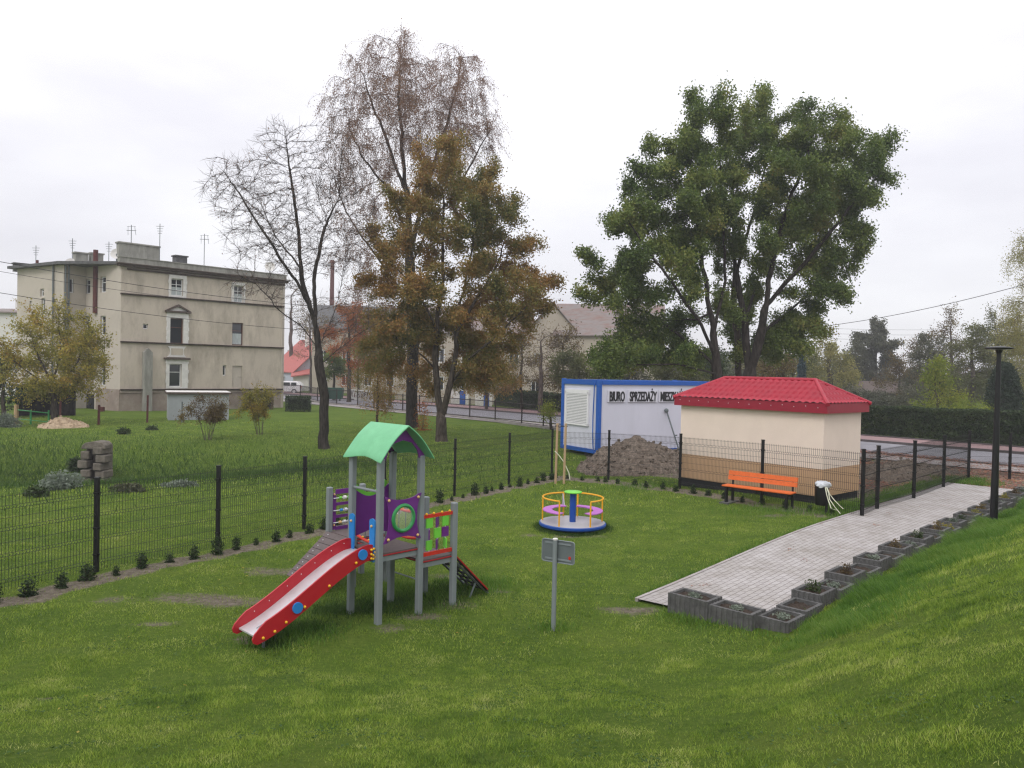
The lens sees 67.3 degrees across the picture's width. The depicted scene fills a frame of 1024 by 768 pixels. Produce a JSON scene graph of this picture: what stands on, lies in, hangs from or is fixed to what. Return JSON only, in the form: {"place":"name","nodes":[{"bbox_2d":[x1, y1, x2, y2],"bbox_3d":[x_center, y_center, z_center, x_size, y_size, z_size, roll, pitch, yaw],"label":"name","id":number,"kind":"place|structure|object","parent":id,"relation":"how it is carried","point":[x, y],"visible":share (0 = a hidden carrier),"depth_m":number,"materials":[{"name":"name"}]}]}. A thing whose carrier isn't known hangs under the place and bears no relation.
{"place":"outdoors","nodes":[
{"label":"outdoors","id":0,"kind":"place"},
{"bbox_2d":[0,390,1023,767],"bbox_3d":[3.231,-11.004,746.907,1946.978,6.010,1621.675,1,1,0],"label":"ground","id":1,"kind":"structure","parent":0,"point":[138,584],"depth_m":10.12,"materials":[{"name":"green plant"}]},
{"bbox_2d":[0,299,16,396],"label":"white house","id":2,"kind":"structure","parent":1,"relation":"on","point":[5,314],"depth_m":74.94,"materials":[{"name":"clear paint"}]},
{"bbox_2d":[0,412,24,427],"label":"shrub","id":3,"kind":"object","parent":1,"relation":"on","point":[8,421],"visible":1,"depth_m":40.85,"materials":[{"name":"green plant"}]},
{"bbox_2d":[0,358,32,418],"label":"garden tree","id":4,"kind":"object","parent":1,"relation":"on","point":[3,400],"visible":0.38,"depth_m":47.03,"materials":[{"name":"green plant"}]},
{"bbox_2d":[17,574,38,597],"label":"young shrub","id":5,"kind":"object","parent":1,"relation":"on","point":[29,592],"visible":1,"depth_m":11.74,"materials":[{"name":"green plant"}]},
{"bbox_2d":[22,484,51,497],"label":"weed clump","id":6,"kind":"object","parent":1,"relation":"on","point":[37,488],"visible":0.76,"depth_m":20.35,"materials":[{"name":"green plant"}]},
{"bbox_2d":[16,384,75,415],"bbox_3d":[-30.266,1.067,49.939,3.000,2.100,2.600,1,1,0],"label":"hedge","id":7,"kind":"object","parent":1,"relation":"on","point":[69,408],"visible":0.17,"depth_m":50.99,"materials":[{"name":"green plant"}]},
{"bbox_2d":[32,469,84,490],"bbox_3d":[-12.859,2.750,21.839,1.296,0.702,0.817,1,1,-30],"label":"weed clump","id":8,"kind":"object","parent":1,"relation":"on","point":[63,480],"visible":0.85,"depth_m":21.78,"materials":[{"name":"green plant"}]},
{"bbox_2d":[0,292,117,419],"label":"yellow tree","id":9,"kind":"object","parent":1,"relation":"on","point":[67,354],"visible":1,"depth_m":42.75,"materials":[{"name":"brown plant"}]},
{"bbox_2d":[37,415,89,428],"bbox_3d":[-24.290,2.074,41.768,3.080,0.772,2.590,1,1,0],"label":"sand heap","id":10,"kind":"object","parent":1,"relation":"on","point":[60,422],"visible":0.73,"depth_m":41.28,"materials":[{"name":"beige sand"}]},
{"bbox_2d":[77,440,112,481],"bbox_3d":[-16.916,3.217,31.318,1.124,1.827,0.910,1,1,0],"label":"stone pile","id":11,"kind":"object","parent":1,"relation":"on","point":[97,459],"visible":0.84,"depth_m":31.01,"materials":[{"name":"grey stone"}]},
{"bbox_2d":[108,481,146,492],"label":"weed clump","id":12,"kind":"object","parent":1,"relation":"on","point":[132,487],"visible":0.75,"depth_m":21.29,"materials":[{"name":"green plant"}]},
{"bbox_2d":[7,241,288,410],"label":"apartment house","id":13,"kind":"structure","parent":1,"relation":"on","point":[155,357],"depth_m":58.80,"materials":[{"name":"beige paint"}]},
{"bbox_2d":[169,364,180,386],"bbox_3d":[-25.892,-0.666,58.998,0.076,1.764,0.938,2,1,44],"label":"window","id":14,"kind":"structure","parent":13,"relation":"in","point":[175,369],"depth_m":59.06,"materials":[{"name":"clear glass"}]},
{"bbox_2d":[170,318,182,342],"bbox_3d":[-25.784,-4.059,58.975,0.076,1.936,1.006,2,1,44],"label":"window","id":15,"kind":"structure","parent":13,"relation":"in","point":[176,324],"depth_m":59.02,"materials":[{"name":"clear glass"}]},
{"bbox_2d":[232,323,242,344],"bbox_3d":[-22.373,-4.059,62.527,0.076,1.814,0.940,2,1,44],"label":"window","id":16,"kind":"structure","parent":13,"relation":"in","point":[236,329],"depth_m":62.56,"materials":[{"name":"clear glass"}]},
{"bbox_2d":[164,390,231,419],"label":"storage shed","id":17,"kind":"structure","parent":1,"relation":"on","point":[176,399],"depth_m":48.96,"materials":[{"name":"metal"}]},
{"bbox_2d":[175,392,233,439],"bbox_3d":[-14.876,1.571,37.656,2.594,2.457,2.419,1,1,0],"label":"bush","id":18,"kind":"object","parent":1,"relation":"on","point":[215,414],"visible":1,"depth_m":37.36,"materials":[{"name":"brown plant"}]},
{"bbox_2d":[230,381,283,433],"bbox_3d":[-13.278,1.230,39.764,2.304,2.944,2.196,2,1,26],"label":"bush","id":19,"kind":"object","parent":1,"relation":"on","point":[256,409],"visible":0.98,"depth_m":39.66,"materials":[{"name":"green plant"}]},
{"bbox_2d":[0,432,552,589],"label":"fence","id":20,"kind":"object","parent":1,"relation":"on","point":[468,452],"visible":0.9,"depth_m":15.00,"materials":[{"name":"metal"}]},
{"bbox_2d":[192,109,389,448],"bbox_3d":[-10.185,-4.956,36.789,9.903,16.244,5.889,1,1,0],"label":"bare tree","id":21,"kind":"object","parent":1,"relation":"on","point":[323,442],"visible":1,"depth_m":36.17,"materials":[{"name":"brown plant"}]},
{"bbox_2d":[284,330,311,386],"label":"red roof house","id":22,"kind":"structure","parent":1,"relation":"on","point":[292,364],"depth_m":114.46,"materials":[{"name":"clear paint"}]},
{"bbox_2d":[284,395,311,411],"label":"clipped shrub","id":23,"kind":"object","parent":1,"relation":"on","point":[298,403],"visible":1,"depth_m":60.37,"materials":[{"name":"green plant"}]},
{"bbox_2d":[291,369,309,390],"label":"entrance annex","id":24,"kind":"object","parent":1,"relation":"on","point":[302,376],"visible":0.54,"depth_m":110.42,"materials":[{"name":"white paint"}]},
{"bbox_2d":[286,266,332,356],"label":"bare tree","id":25,"kind":"object","parent":1,"relation":"on","point":[290,338],"visible":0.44,"depth_m":117.66,"materials":[{"name":"brown plant"}]},
{"bbox_2d":[289,292,338,392],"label":"background tree","id":26,"kind":"object","parent":1,"relation":"on","point":[309,331],"visible":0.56,"depth_m":99.89,"materials":[{"name":"brown plant"}]},
{"bbox_2d":[322,345,351,399],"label":"green garden tree","id":27,"kind":"object","parent":1,"relation":"on","point":[337,364],"visible":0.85,"depth_m":81.67,"materials":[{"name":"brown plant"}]},
{"bbox_2d":[0,425,676,535],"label":"ditch grass","id":28,"kind":"structure","parent":1,"relation":"on","point":[117,480],"depth_m":32.09,"materials":[{"name":"green plant"}]},
{"bbox_2d":[312,299,383,401],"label":"red autumn tree","id":29,"kind":"object","parent":1,"relation":"on","point":[333,336],"visible":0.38,"depth_m":77.74,"materials":[{"name":"brown plant"}]},
{"bbox_2d":[310,305,396,392],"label":"townhouse","id":30,"kind":"structure","parent":1,"relation":"on","point":[326,313],"depth_m":104.57,"materials":[{"name":"beige paint"}]},
{"bbox_2d":[232,421,488,647],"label":"play tower","id":31,"kind":"structure","parent":1,"relation":"on","point":[330,558],"depth_m":11.11,"materials":[{"name":"grey paint"}]},
{"bbox_2d":[343,359,402,423],"bbox_3d":[-7.854,0.656,44.047,3.606,4.209,2.984,1,1,0],"label":"weeping shrub","id":32,"kind":"object","parent":1,"relation":"on","point":[380,400],"visible":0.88,"depth_m":43.84,"materials":[{"name":"brown plant"}]},
{"bbox_2d":[346,300,432,406],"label":"background tree","id":33,"kind":"object","parent":1,"relation":"on","point":[373,354],"visible":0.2,"depth_m":69.65,"materials":[{"name":"brown plant"}]},
{"bbox_2d":[307,18,512,427],"bbox_3d":[-5.823,-9.306,46.304,11.217,24.214,10.090,0,1,-34],"label":"birch tree","id":34,"kind":"object","parent":1,"relation":"on","point":[402,100],"visible":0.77,"depth_m":45.57,"materials":[{"name":"brown plant"}]},
{"bbox_2d":[225,521,613,651],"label":"shaded grass","id":35,"kind":"structure","parent":1,"relation":"on","point":[358,605],"depth_m":11.49,"materials":[{"name":"green plant"}]},
{"bbox_2d":[283,384,560,430],"bbox_3d":[-11.917,1.436,66.789,2.386,1.612,56.969,0,1,-34],"label":"chain link fence","id":36,"kind":"object","parent":1,"relation":"on","point":[512,422],"visible":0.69,"depth_m":56.26,"materials":[{"name":"grey metal"}]},
{"bbox_2d":[350,127,567,441],"bbox_3d":[-2.571,-4.929,38.631,10.904,15.929,7.280,1,1,-12],"label":"autumn oak","id":37,"kind":"object","parent":1,"relation":"on","point":[499,289],"visible":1,"depth_m":37.92,"materials":[{"name":"brown plant"}]},
{"bbox_2d":[395,305,532,398],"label":"townhouse","id":38,"kind":"structure","parent":1,"relation":"on","point":[448,346],"depth_m":88.02,"materials":[{"name":"beige paint"}]},
{"bbox_2d":[441,330,527,408],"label":"background tree","id":39,"kind":"object","parent":1,"relation":"on","point":[508,386],"visible":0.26,"depth_m":67.78,"materials":[{"name":"brown plant"}]},
{"bbox_2d":[0,415,1020,508],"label":"grass","id":40,"kind":"structure","parent":1,"relation":"on","point":[428,433],"depth_m":31.36,"materials":[{"name":"green plant"}]},
{"bbox_2d":[0,498,1023,661],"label":"grass playground","id":41,"kind":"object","parent":1,"relation":"on","point":[976,560],"depth_m":12.63},
{"bbox_2d":[499,322,547,408],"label":"background tree","id":42,"kind":"object","parent":1,"relation":"on","point":[521,371],"visible":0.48,"depth_m":69.87,"materials":[{"name":"brown plant"}]},
{"bbox_2d":[493,389,560,410],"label":"hedge","id":43,"kind":"object","parent":1,"relation":"on","point":[530,397],"visible":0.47,"depth_m":71.45,"materials":[{"name":"green plant"}]},
{"bbox_2d":[511,320,572,412],"bbox_3d":[2.745,-1.523,63.563,7.109,8.311,5.103,1,1,0],"label":"bare fruit tree","id":44,"kind":"object","parent":1,"relation":"on","point":[540,382],"visible":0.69,"depth_m":63.79,"materials":[{"name":"brown plant"}]},
{"bbox_2d":[519,303,577,391],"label":"barn house","id":45,"kind":"structure","parent":1,"relation":"on","point":[560,318],"depth_m":79.82,"materials":[{"name":"beige paint"}]},
{"bbox_2d":[536,391,560,429],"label":"background bush","id":46,"kind":"object","parent":1,"relation":"on","point":[550,409],"visible":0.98,"depth_m":47.10,"materials":[{"name":"green plant"}]},
{"bbox_2d":[541,538,574,630],"bbox_3d":[0.615,2.835,10.674,0.514,1.385,0.082,2,1,30],"label":"notice board","id":47,"kind":"object","parent":1,"relation":"on","point":[555,551],"visible":0.97,"depth_m":10.66,"materials":[{"name":"grey paint"}]},
{"bbox_2d":[534,319,586,393],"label":"background tree","id":48,"kind":"object","parent":1,"relation":"on","point":[567,337],"visible":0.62,"depth_m":65.84,"materials":[{"name":"brown plant"}]},
{"bbox_2d":[544,344,599,386],"bbox_3d":[4.878,-0.427,62.495,3.884,6.238,4.872,2,1,36],"label":"background bush","id":49,"kind":"object","parent":1,"relation":"on","point":[576,363],"visible":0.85,"depth_m":61.78,"materials":[{"name":"green plant"}]},
{"bbox_2d":[539,490,605,532],"bbox_3d":[1.387,2.901,17.564,1.530,0.909,1.530,1,1,0],"label":"roundabout","id":50,"kind":"object","parent":1,"relation":"on","point":[572,522],"visible":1,"depth_m":17.49,"materials":[{"name":"blue paint"}]},
{"bbox_2d":[212,474,938,655],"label":"rough grass","id":51,"kind":"structure","parent":1,"relation":"on","point":[401,588],"depth_m":12.08,"materials":[{"name":"green plant"}]},
{"bbox_2d":[553,304,665,392],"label":"side barn","id":52,"kind":"structure","parent":1,"relation":"on","point":[596,321],"depth_m":80.44,"materials":[{"name":"beige paint"}]},
{"bbox_2d":[576,435,678,476],"bbox_3d":[4.787,2.557,27.341,5.720,1.476,4.785,1,1,0],"label":"earth pile","id":53,"kind":"object","parent":1,"relation":"on","point":[613,452],"visible":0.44,"depth_m":26.36,"materials":[{"name":"brown soil"}]},
{"bbox_2d":[560,378,709,453],"bbox_3d":[5.371,1.279,31.291,6.185,2.887,3.306,1,1,-30],"label":"office container","id":54,"kind":"object","parent":1,"relation":"on","point":[627,408],"visible":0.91,"depth_m":30.09,"materials":[{"name":"grey metal"}]},
{"bbox_2d":[564,389,589,425],"bbox_3d":[2.558,0.908,30.262,0.090,1.395,1.620,1,1,-30],"label":"window","id":55,"kind":"structure","parent":54,"relation":"in","point":[577,401],"depth_m":30.18,"materials":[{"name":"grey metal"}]},
{"bbox_2d":[284,393,1023,454],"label":"kerb","id":56,"kind":"structure","parent":1,"relation":"on","point":[905,443],"depth_m":42.31,"materials":[{"name":"concrete"}]},
{"bbox_2d":[566,70,754,380],"bbox_3d":[7.960,-6.259,39.285,9.799,18.927,7.429,1,1,-26],"label":"green oak","id":57,"kind":"object","parent":1,"relation":"on","point":[681,248],"visible":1,"depth_m":38.24,"materials":[{"name":"green plant"}]},
{"bbox_2d":[647,344,711,380],"bbox_3d":[13.715,-0.344,63.985,6.384,6.394,5.211,1,1,0],"label":"background bush","id":58,"kind":"object","parent":1,"relation":"on","point":[659,372],"visible":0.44,"depth_m":63.35,"materials":[{"name":"green plant"}]},
{"bbox_2d":[668,587,721,619],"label":"planter block","id":59,"kind":"structure","parent":1,"relation":"on","point":[681,600],"depth_m":11.27,"materials":[{"name":"grey concrete"}]},
{"bbox_2d":[551,428,865,515],"bbox_3d":[4.986,2.490,22.430,0.593,2.219,10.900,0,1,-39],"label":"fence","id":60,"kind":"object","parent":1,"relation":"on","point":[862,474],"visible":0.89,"depth_m":21.71,"materials":[{"name":"metal"}]},
{"bbox_2d":[698,342,734,380],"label":"background bush","id":61,"kind":"object","parent":1,"relation":"on","point":[723,366],"visible":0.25,"depth_m":67.57,"materials":[{"name":"green plant"}]},
{"bbox_2d":[707,242,760,375],"bbox_3d":[12.327,-2.487,42.937,3.041,11.393,1.855,1,1,15],"label":"slender tree","id":62,"kind":"object","parent":1,"relation":"on","point":[716,267],"visible":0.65,"depth_m":42.39,"materials":[{"name":"green plant"}]},
{"bbox_2d":[708,599,765,631],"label":"planter block","id":63,"kind":"structure","parent":1,"relation":"on","point":[723,611],"depth_m":10.77,"materials":[{"name":"grey concrete"}]},
{"bbox_2d":[719,470,797,511],"bbox_3d":[6.289,2.732,19.611,1.859,0.860,0.620,2,1,42],"label":"park bench","id":64,"kind":"object","parent":1,"relation":"on","point":[764,479],"visible":0.94,"depth_m":19.69,"materials":[{"name":"orange wood"}]},
{"bbox_2d":[741,349,798,376],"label":"background bush","id":65,"kind":"object","parent":1,"relation":"on","point":[768,371],"visible":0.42,"depth_m":65.55,"materials":[{"name":"green plant"}]},
{"bbox_2d":[673,376,871,502],"bbox_3d":[7.322,1.577,22.133,2.517,3.560,4.884,0,1,-41],"label":"utility kiosk","id":66,"kind":"object","parent":1,"relation":"on","point":[802,414],"visible":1,"depth_m":21.00,"materials":[{"name":"beige paint"}]},
{"bbox_2d":[757,607,805,633],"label":"planter block","id":67,"kind":"structure","parent":1,"relation":"on","point":[768,620],"depth_m":10.56,"materials":[{"name":"grey concrete"}]},
{"bbox_2d":[756,337,820,377],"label":"background tree","id":68,"kind":"object","parent":1,"relation":"on","point":[807,364],"visible":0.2,"depth_m":77.27,"materials":[{"name":"green plant"}]},
{"bbox_2d":[635,482,949,601],"bbox_3d":[7.853,3.323,18.147,0.055,0.477,16.994,2,1,44],"label":"path edging","id":69,"kind":"object","parent":1,"relation":"on","point":[637,599],"visible":0.27,"depth_m":14.38,"materials":[{"name":"grey concrete"}]},
{"bbox_2d":[776,597,823,619],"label":"planter block","id":70,"kind":"structure","parent":1,"relation":"on","point":[801,606],"depth_m":11.14,"materials":[{"name":"grey concrete"}]},
{"bbox_2d":[706,77,909,376],"bbox_3d":[15.216,-6.653,41.895,11.252,19.897,9.993,1,1,0],"label":"green oak","id":71,"kind":"object","parent":1,"relation":"on","point":[803,217],"visible":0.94,"depth_m":39.87,"materials":[{"name":"green plant"}]},
{"bbox_2d":[791,582,836,606],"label":"planter block","id":72,"kind":"structure","parent":1,"relation":"on","point":[826,595],"depth_m":11.49,"materials":[{"name":"grey concrete"}]},
{"bbox_2d":[815,481,842,513],"bbox_3d":[7.617,2.777,18.412,0.727,0.885,0.396,2,1,39],"label":"litter bin","id":73,"kind":"object","parent":1,"relation":"on","point":[822,493],"visible":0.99,"depth_m":18.41,"materials":[{"name":"plastic"}]},
{"bbox_2d":[796,338,864,389],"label":"yellow willow","id":74,"kind":"object","parent":1,"relation":"on","point":[831,357],"visible":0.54,"depth_m":83.49,"materials":[{"name":"brown plant"}]},
{"bbox_2d":[817,578,853,599],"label":"planter block","id":75,"kind":"structure","parent":1,"relation":"on","point":[842,584],"depth_m":12.05,"materials":[{"name":"grey concrete"}]},
{"bbox_2d":[824,565,866,586],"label":"planter block","id":76,"kind":"structure","parent":1,"relation":"on","point":[835,573],"depth_m":12.38,"materials":[{"name":"grey concrete"}]},
{"bbox_2d":[830,333,871,385],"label":"background tree","id":77,"kind":"object","parent":1,"relation":"on","point":[856,349],"visible":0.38,"depth_m":91.43,"materials":[{"name":"green plant"}]},
{"bbox_2d":[846,562,882,580],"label":"planter block","id":78,"kind":"structure","parent":1,"relation":"on","point":[869,569],"depth_m":12.98,"materials":[{"name":"grey concrete"}]},
{"bbox_2d":[842,379,899,405],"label":"background bush","id":79,"kind":"object","parent":1,"relation":"on","point":[873,397],"visible":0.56,"depth_m":69.65,"materials":[{"name":"green plant"}]},
{"bbox_2d":[839,315,904,380],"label":"alder tree","id":80,"kind":"object","parent":1,"relation":"on","point":[877,339],"visible":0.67,"depth_m":107.19,"materials":[{"name":"green plant"}]},
{"bbox_2d":[853,552,891,571],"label":"planter block","id":81,"kind":"structure","parent":1,"relation":"on","point":[885,562],"depth_m":13.26,"materials":[{"name":"grey concrete"}]},
{"bbox_2d":[842,381,934,406],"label":"long shed","id":82,"kind":"structure","parent":1,"relation":"on","point":[869,385],"depth_m":88.99,"materials":[{"name":"grey glass"}]},
{"bbox_2d":[878,541,914,558],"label":"planter block","id":83,"kind":"structure","parent":1,"relation":"on","point":[905,548],"depth_m":14.14,"materials":[{"name":"grey concrete"}]},
{"bbox_2d":[869,349,925,397],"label":"background tree","id":84,"kind":"object","parent":1,"relation":"on","point":[898,366],"visible":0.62,"depth_m":83.91,"materials":[{"name":"brown plant"}]},
{"bbox_2d":[880,382,928,406],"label":"background bush","id":85,"kind":"object","parent":1,"relation":"on","point":[901,400],"visible":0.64,"depth_m":65.99,"materials":[{"name":"green plant"}]},
{"bbox_2d":[859,457,958,482],"bbox_3d":[13.215,3.010,26.874,6.840,0.874,5.640,1,1,0],"label":"earth pile","id":86,"kind":"object","parent":1,"relation":"on","point":[919,474],"visible":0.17,"depth_m":25.37,"materials":[{"name":"brown soil"}]},
{"bbox_2d":[819,473,1009,515],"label":"strip grass","id":87,"kind":"structure","parent":1,"relation":"on","point":[970,480],"depth_m":23.01,"materials":[{"name":"green plant"}]},
{"bbox_2d":[900,532,933,547],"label":"planter block","id":88,"kind":"structure","parent":1,"relation":"on","point":[928,540],"depth_m":15.02,"materials":[{"name":"grey concrete"}]},
{"bbox_2d":[875,434,969,508],"bbox_3d":[12.081,2.496,22.178,0.197,1.927,8.620,2,1,44],"label":"fence","id":89,"kind":"object","parent":1,"relation":"on","point":[921,469],"visible":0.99,"depth_m":21.48,"materials":[{"name":"metal"}]},
{"bbox_2d":[895,328,952,403],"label":"background tree","id":90,"kind":"object","parent":1,"relation":"on","point":[917,354],"visible":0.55,"depth_m":77.92,"materials":[{"name":"green plant"}]},
{"bbox_2d":[906,350,976,408],"bbox_3d":[30.691,0.403,55.240,5.025,5.934,3.406,1,1,0],"label":"maple bush","id":91,"kind":"object","parent":1,"relation":"on","point":[933,378],"visible":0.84,"depth_m":54.91,"materials":[{"name":"green plant"}]},
{"bbox_2d":[897,296,985,397],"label":"larch tree","id":92,"kind":"object","parent":1,"relation":"on","point":[943,331],"visible":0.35,"depth_m":79.92,"materials":[{"name":"green plant"}]},
{"bbox_2d":[859,449,1023,490],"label":"fallen leaves","id":93,"kind":"object","parent":1,"relation":"on","point":[1012,478],"visible":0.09,"depth_m":29.85,"materials":[{"name":"brown plant"}]},
{"bbox_2d":[861,405,1023,445],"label":"hedge","id":94,"kind":"object","parent":1,"relation":"on","point":[912,421],"visible":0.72,"depth_m":44.81,"materials":[{"name":"green plant"}]},
{"bbox_2d":[937,319,1017,407],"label":"grey willow","id":95,"kind":"object","parent":1,"relation":"on","point":[976,380],"visible":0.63,"depth_m":73.66,"materials":[{"name":"brown plant"}]},
{"bbox_2d":[964,303,1023,407],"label":"background tree","id":96,"kind":"object","parent":1,"relation":"on","point":[992,317],"visible":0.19,"depth_m":79.91,"materials":[{"name":"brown plant"}]},
{"bbox_2d":[967,431,1023,478],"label":"fence","id":97,"kind":"object","parent":1,"relation":"on","point":[1010,461],"visible":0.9,"depth_m":26.28,"materials":[{"name":"metal"}]},
{"bbox_2d":[985,346,1013,519],"bbox_3d":[10.919,1.302,17.349,0.570,4.308,0.570,1,1,0],"label":"street lamp","id":98,"kind":"object","parent":1,"relation":"on","point":[994,493],"visible":0.94,"depth_m":17.30,"materials":[{"name":"black metal"}]},
{"bbox_2d":[981,361,1023,410],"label":"thuja","id":99,"kind":"object","parent":1,"relation":"on","point":[1011,387],"visible":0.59,"depth_m":53.42,"materials":[{"name":"green plant"}]},
{"bbox_2d":[985,227,1023,389],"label":"birch tree","id":100,"kind":"object","parent":1,"relation":"on","point":[1014,337],"visible":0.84,"depth_m":55.83,"materials":[{"name":"green plant"}]},
{"bbox_2d":[0,0,1023,377],"label":"sky","id":101,"kind":"structure","parent":0,"point":[111,111],"materials":[{"name":"white"}]},
{"bbox_2d":[283,394,1023,465],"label":"street","id":102,"kind":"structure","parent":0,"point":[868,446],"depth_m":41.56,"materials":[{"name":"grey asphalt"}]},
{"bbox_2d":[283,392,1023,451],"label":"pavement","id":103,"kind":"structure","parent":0,"point":[889,439],"depth_m":43.86,"materials":[{"name":"grey asphalt"}]},
{"bbox_2d":[283,399,1023,472],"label":"pavement","id":104,"kind":"structure","parent":0,"point":[1021,469],"depth_m":34.29,"materials":[{"name":"grey concrete"}]},
{"bbox_2d":[639,483,1012,610],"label":"path","id":105,"kind":"structure","parent":0,"point":[771,575],"depth_m":14.63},
{"bbox_2d":[864,450,878,513],"bbox_3d":[8.698,2.364,18.633,0.036,1.492,1.240,2,1,40],"label":"fence","id":106,"kind":"object","parent":105,"relation":"on","point":[874,480],"visible":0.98,"depth_m":18.67,"materials":[{"name":"metal"}]},
{"bbox_2d":[769,495,1023,652],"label":"tall grass","id":107,"kind":"structure","parent":0,"point":[953,544],"depth_m":11.46,"materials":[{"name":"green plant"}]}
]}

